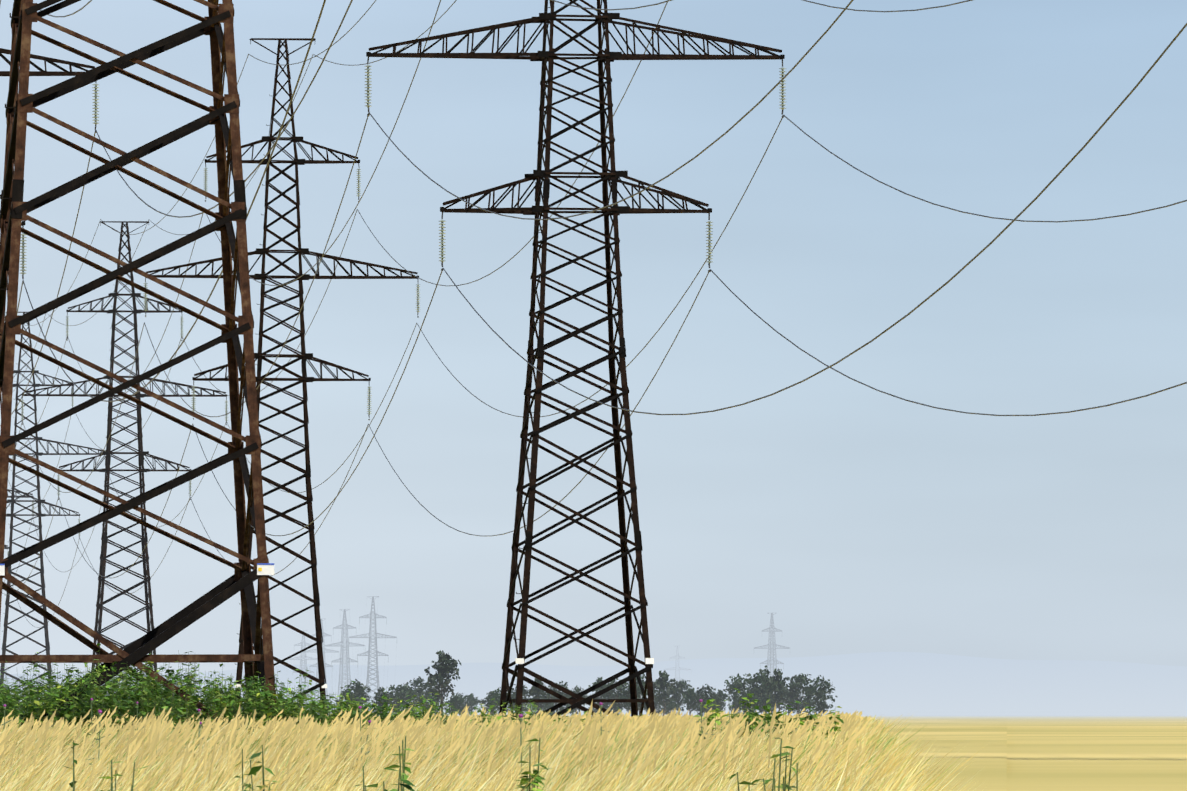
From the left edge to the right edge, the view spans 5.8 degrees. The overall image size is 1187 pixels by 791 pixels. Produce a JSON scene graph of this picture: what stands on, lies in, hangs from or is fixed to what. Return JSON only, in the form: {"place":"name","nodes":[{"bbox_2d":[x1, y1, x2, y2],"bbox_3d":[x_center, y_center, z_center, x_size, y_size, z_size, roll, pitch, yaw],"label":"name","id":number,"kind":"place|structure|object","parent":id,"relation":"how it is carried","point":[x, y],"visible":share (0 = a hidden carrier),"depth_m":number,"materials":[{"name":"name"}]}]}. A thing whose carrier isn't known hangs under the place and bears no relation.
{"place":"outdoors","nodes":[
{"label":"outdoors","id":0,"kind":"place"},
{"bbox_2d":[335,679,370,709],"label":"tree","id":1,"kind":"object","parent":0,"point":[358,689],"visible":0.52,"depth_m":1285.46,"materials":[{"name":"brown plant"}]},
{"bbox_2d":[0,711,989,790],"bbox_3d":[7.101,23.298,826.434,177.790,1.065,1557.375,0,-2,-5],"label":"wheat","id":2,"kind":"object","parent":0,"point":[888,760],"depth_m":72.65,"materials":[{"name":"yellow plant"}]},
{"bbox_2d":[0,0,1186,673],"label":"sky","id":3,"kind":"structure","parent":0,"point":[839,508],"materials":[{"name":"blue"}]},
{"bbox_2d":[3,652,1186,714],"bbox_3d":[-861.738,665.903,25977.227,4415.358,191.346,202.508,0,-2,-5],"label":"distant hills","id":4,"kind":"structure","parent":0,"point":[894,683],"depth_m":26029.51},
{"bbox_2d":[745,665,785,711],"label":"tree","id":5,"kind":"object","parent":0,"point":[767,685],"visible":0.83,"depth_m":1342.50,"materials":[{"name":"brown plant"}]},
{"bbox_2d":[767,668,788,711],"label":"tree","id":6,"kind":"object","parent":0,"point":[778,678],"visible":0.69,"depth_m":1348.05,"materials":[{"name":"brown plant"}]},
{"bbox_2d":[376,715,1186,790],"bbox_3d":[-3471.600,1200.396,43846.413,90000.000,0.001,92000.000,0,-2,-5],"label":"field ground","id":7,"kind":"structure","parent":0,"point":[1096,752],"depth_m":336.36,"materials":[{"name":"yellow plant"}]},
{"bbox_2d":[0,643,448,731],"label":"weeds","id":8,"kind":"object","parent":7,"relation":"on","point":[145,698],"visible":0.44,"depth_m":269.25,"materials":[{"name":"green plant"}]},
{"bbox_2d":[287,630,316,706],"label":"pylon","id":9,"kind":"object","parent":7,"relation":"on","point":[301,661],"visible":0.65,"depth_m":13758.38,"materials":[{"name":"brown metal"}]},
{"bbox_2d":[303,619,338,714],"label":"pylon","id":10,"kind":"object","parent":7,"relation":"on","point":[323,633],"visible":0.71,"depth_m":12384.12,"materials":[{"name":"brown metal"}]},
{"bbox_2d":[324,609,363,700],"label":"pylon","id":11,"kind":"object","parent":7,"relation":"on","point":[341,682],"visible":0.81,"depth_m":11057.83,"materials":[{"name":"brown metal"}]},
{"bbox_2d":[348,596,396,715],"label":"pylon","id":12,"kind":"object","parent":7,"relation":"on","point":[369,651],"visible":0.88,"depth_m":9828.95,"materials":[{"name":"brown metal"}]},
{"bbox_2d":[371,686,395,712],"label":"tree","id":13,"kind":"object","parent":7,"relation":"on","point":[378,695],"visible":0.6,"depth_m":1252.01,"materials":[{"name":"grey plant"}]},
{"bbox_2d":[387,684,420,711],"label":"tree","id":14,"kind":"object","parent":7,"relation":"on","point":[401,694],"visible":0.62,"depth_m":1322.62,"materials":[{"name":"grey plant"}]},
{"bbox_2d":[398,676,436,712],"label":"tree","id":15,"kind":"object","parent":7,"relation":"on","point":[417,682],"visible":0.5,"depth_m":1352.69,"materials":[{"name":"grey plant"}]},
{"bbox_2d":[418,688,446,711],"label":"tree","id":16,"kind":"object","parent":7,"relation":"on","point":[425,696],"visible":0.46,"depth_m":1343.37,"materials":[{"name":"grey plant"}]},
{"bbox_2d":[424,650,460,714],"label":"tree","id":17,"kind":"object","parent":7,"relation":"on","point":[444,667],"visible":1,"depth_m":1273.06,"materials":[{"name":"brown plant"}]},
{"bbox_2d":[439,693,464,714],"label":"tree","id":18,"kind":"object","parent":7,"relation":"on","point":[455,699],"visible":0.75,"depth_m":1301.01,"materials":[{"name":"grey plant"}]},
{"bbox_2d":[449,693,472,713],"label":"tree","id":19,"kind":"object","parent":7,"relation":"on","point":[467,701],"visible":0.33,"depth_m":1418.52,"materials":[{"name":"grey plant"}]},
{"bbox_2d":[474,691,497,713],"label":"tree","id":20,"kind":"object","parent":7,"relation":"on","point":[490,693],"visible":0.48,"depth_m":1315.88,"materials":[{"name":"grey plant"}]},
{"bbox_2d":[486,687,511,714],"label":"tree","id":21,"kind":"object","parent":7,"relation":"on","point":[497,695],"visible":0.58,"depth_m":1243.14,"materials":[{"name":"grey plant"}]},
{"bbox_2d":[506,685,530,713],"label":"tree","id":22,"kind":"object","parent":7,"relation":"on","point":[525,694],"visible":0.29,"depth_m":1310.29,"materials":[{"name":"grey plant"}]},
{"bbox_2d":[511,693,525,711],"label":"tree","id":23,"kind":"object","parent":7,"relation":"on","point":[513,696],"visible":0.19,"depth_m":1300.51,"materials":[{"name":"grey plant"}]},
{"bbox_2d":[528,678,549,711],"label":"tree","id":24,"kind":"object","parent":7,"relation":"on","point":[536,692],"visible":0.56,"depth_m":1276.96,"materials":[{"name":"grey plant"}]},
{"bbox_2d":[527,696,553,713],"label":"tree","id":25,"kind":"object","parent":7,"relation":"on","point":[545,707],"visible":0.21,"depth_m":1303.52,"materials":[{"name":"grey plant"}]},
{"bbox_2d":[588,677,609,710],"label":"tree","id":26,"kind":"object","parent":7,"relation":"on","point":[598,680],"visible":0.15,"depth_m":1332.08,"materials":[{"name":"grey plant"}]},
{"bbox_2d":[612,673,655,713],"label":"tree","id":27,"kind":"object","parent":7,"relation":"on","point":[625,694],"visible":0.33,"depth_m":1250.52,"materials":[{"name":"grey plant"}]},
{"bbox_2d":[643,693,669,714],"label":"tree","id":28,"kind":"object","parent":7,"relation":"on","point":[656,705],"visible":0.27,"depth_m":1358.11,"materials":[{"name":"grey plant"}]},
{"bbox_2d":[653,670,675,715],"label":"tree","id":29,"kind":"object","parent":7,"relation":"on","point":[663,686],"visible":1,"depth_m":1320.47,"materials":[{"name":"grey plant"}]},
{"bbox_2d":[658,698,679,715],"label":"tree","id":30,"kind":"object","parent":7,"relation":"on","point":[671,705],"visible":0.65,"depth_m":1330.98,"materials":[{"name":"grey plant"}]},
{"bbox_2d":[663,646,689,712],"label":"pylon","id":31,"kind":"object","parent":7,"relation":"on","point":[676,670],"visible":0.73,"depth_m":17215.59,"materials":[{"name":"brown metal"}]},
{"bbox_2d":[665,680,693,714],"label":"tree","id":32,"kind":"object","parent":7,"relation":"on","point":[680,686],"visible":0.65,"depth_m":1388.40,"materials":[{"name":"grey plant"}]},
{"bbox_2d":[682,688,699,715],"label":"tree","id":33,"kind":"object","parent":7,"relation":"on","point":[687,700],"visible":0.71,"depth_m":1312.90,"materials":[{"name":"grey plant"}]},
{"bbox_2d":[694,702,711,715],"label":"tree","id":34,"kind":"object","parent":7,"relation":"on","point":[700,707],"visible":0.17,"depth_m":1372.62,"materials":[{"name":"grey plant"}]},
{"bbox_2d":[690,684,723,713],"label":"tree","id":35,"kind":"object","parent":7,"relation":"on","point":[705,697],"visible":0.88,"depth_m":1292.41,"materials":[{"name":"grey plant"}]},
{"bbox_2d":[712,689,730,710],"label":"tree","id":36,"kind":"object","parent":7,"relation":"on","point":[723,704],"visible":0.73,"depth_m":1383.91,"materials":[{"name":"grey plant"}]},
{"bbox_2d":[737,690,762,712],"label":"tree","id":37,"kind":"object","parent":7,"relation":"on","point":[750,700],"visible":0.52,"depth_m":1249.07,"materials":[{"name":"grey plant"}]},
{"bbox_2d":[754,692,774,713],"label":"tree","id":38,"kind":"object","parent":7,"relation":"on","point":[761,710],"visible":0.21,"depth_m":1376.25,"materials":[{"name":"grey plant"}]},
{"bbox_2d":[754,613,789,713],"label":"pylon","id":39,"kind":"object","parent":7,"relation":"on","point":[770,648],"visible":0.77,"depth_m":11697.31,"materials":[{"name":"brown metal"}]},
{"bbox_2d":[776,690,802,715],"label":"tree","id":40,"kind":"object","parent":7,"relation":"on","point":[782,707],"visible":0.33,"depth_m":1383.21,"materials":[{"name":"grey plant"}]},
{"bbox_2d":[814,700,828,716],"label":"tree","id":41,"kind":"object","parent":7,"relation":"on","point":[821,704],"visible":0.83,"depth_m":1254.13,"materials":[{"name":"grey plant"}]},
{"bbox_2d":[803,675,836,710],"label":"tree","id":42,"kind":"object","parent":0,"point":[820,694],"visible":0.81,"depth_m":1303.85,"materials":[{"name":"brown plant"}]},
{"bbox_2d":[875,719,1006,790],"bbox_3d":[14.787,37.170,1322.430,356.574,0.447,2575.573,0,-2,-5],"label":"field","id":43,"kind":"structure","parent":0,"point":[991,775],"depth_m":285.54,"materials":[{"name":"yellow plant"}]},
{"bbox_2d":[4,489,33,556],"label":"pylon","id":44,"kind":"object","parent":43,"relation":"on","point":[6,546],"visible":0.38,"depth_m":1644.24,"materials":[{"name":"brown metal"}]},
{"bbox_2d":[0,48,98,282],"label":"pylon","id":45,"kind":"object","parent":43,"relation":"on","point":[42,72],"visible":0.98,"depth_m":556.57,"materials":[{"name":"brown metal"}]},
{"bbox_2d":[0,312,105,700],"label":"pylon","id":46,"kind":"object","parent":43,"relation":"on","point":[12,501],"visible":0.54,"depth_m":1363.72,"materials":[{"name":"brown metal"}]},
{"bbox_2d":[21,221,227,708],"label":"pylon","id":47,"kind":"object","parent":43,"relation":"on","point":[108,470],"visible":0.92,"depth_m":1107.85,"materials":[{"name":"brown metal"}]},
{"bbox_2d":[0,0,276,724],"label":"pylon","id":48,"kind":"object","parent":43,"relation":"on","point":[15,209],"visible":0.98,"depth_m":270.74,"materials":[{"name":"brown metal"}]},
{"bbox_2d":[144,38,419,715],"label":"pylon","id":49,"kind":"object","parent":43,"relation":"on","point":[303,355],"visible":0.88,"depth_m":830.54,"materials":[{"name":"brown metal"}]},
{"bbox_2d":[2,698,713,776],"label":"thistles","id":50,"kind":"object","parent":43,"relation":"on","point":[369,721],"visible":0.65,"depth_m":98.35,"materials":[{"name":"green plant"}]},
{"bbox_2d":[64,736,798,790],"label":"weeds","id":51,"kind":"object","parent":43,"relation":"on","point":[403,777],"visible":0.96,"depth_m":44.24,"materials":[{"name":"green plant"}]},
{"bbox_2d":[0,699,904,790],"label":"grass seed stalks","id":52,"kind":"object","parent":43,"relation":"on","point":[730,729],"depth_m":89.95,"materials":[{"name":"yellow plant"}]},
{"bbox_2d":[465,693,480,714],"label":"tree","id":53,"kind":"object","parent":43,"relation":"on","point":[472,697],"visible":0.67,"depth_m":1456.45,"materials":[{"name":"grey plant"}]},
{"bbox_2d":[109,688,843,741],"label":"scattered weeds","id":54,"kind":"object","parent":43,"relation":"on","point":[752,715],"visible":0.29,"depth_m":181.97,"materials":[{"name":"green plant"}]},
{"bbox_2d":[541,681,570,711],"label":"tree","id":55,"kind":"object","parent":43,"relation":"on","point":[550,696],"visible":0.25,"depth_m":1321.80,"materials":[{"name":"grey plant"}]},
{"bbox_2d":[364,0,785,719],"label":"pylon","id":56,"kind":"object","parent":43,"relation":"on","point":[540,176],"visible":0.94,"depth_m":541.08,"materials":[{"name":"brown metal"}]},
{"bbox_2d":[0,0,1186,703],"bbox_3d":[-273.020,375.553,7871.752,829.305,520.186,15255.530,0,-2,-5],"label":"conductors","id":57,"kind":"object","parent":56,"relation":"hanging from","point":[508,260],"visible":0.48,"depth_m":518.03,"materials":[{"name":"grey"}]},
{"bbox_2d":[564,685,590,713],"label":"tree","id":58,"kind":"object","parent":43,"relation":"on","point":[577,690],"visible":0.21,"depth_m":1357.80,"materials":[{"name":"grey plant"}]},
{"bbox_2d":[592,678,628,714],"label":"tree","id":59,"kind":"object","parent":43,"relation":"on","point":[615,695],"visible":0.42,"depth_m":1288.37,"materials":[{"name":"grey plant"}]},
{"bbox_2d":[623,694,641,715],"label":"tree","id":60,"kind":"object","parent":43,"relation":"on","point":[629,708],"visible":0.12,"depth_m":1282.50,"materials":[{"name":"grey plant"}]},
{"bbox_2d":[727,701,738,713],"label":"tree","id":61,"kind":"object","parent":43,"relation":"on","point":[732,707],"visible":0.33,"depth_m":1356.19,"materials":[{"name":"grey plant"}]},
{"bbox_2d":[723,673,752,714],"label":"tree","id":62,"kind":"object","parent":43,"relation":"on","point":[738,684],"visible":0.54,"depth_m":1348.13,"materials":[{"name":"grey plant"}]},
{"bbox_2d":[770,673,817,713],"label":"tree","id":63,"kind":"object","parent":43,"relation":"on","point":[796,687],"visible":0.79,"depth_m":1359.51,"materials":[{"name":"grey plant"}]},
{"bbox_2d":[793,697,817,714],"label":"tree","id":64,"kind":"object","parent":43,"relation":"on","point":[806,705],"visible":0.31,"depth_m":1376.87,"materials":[{"name":"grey plant"}]}
]}

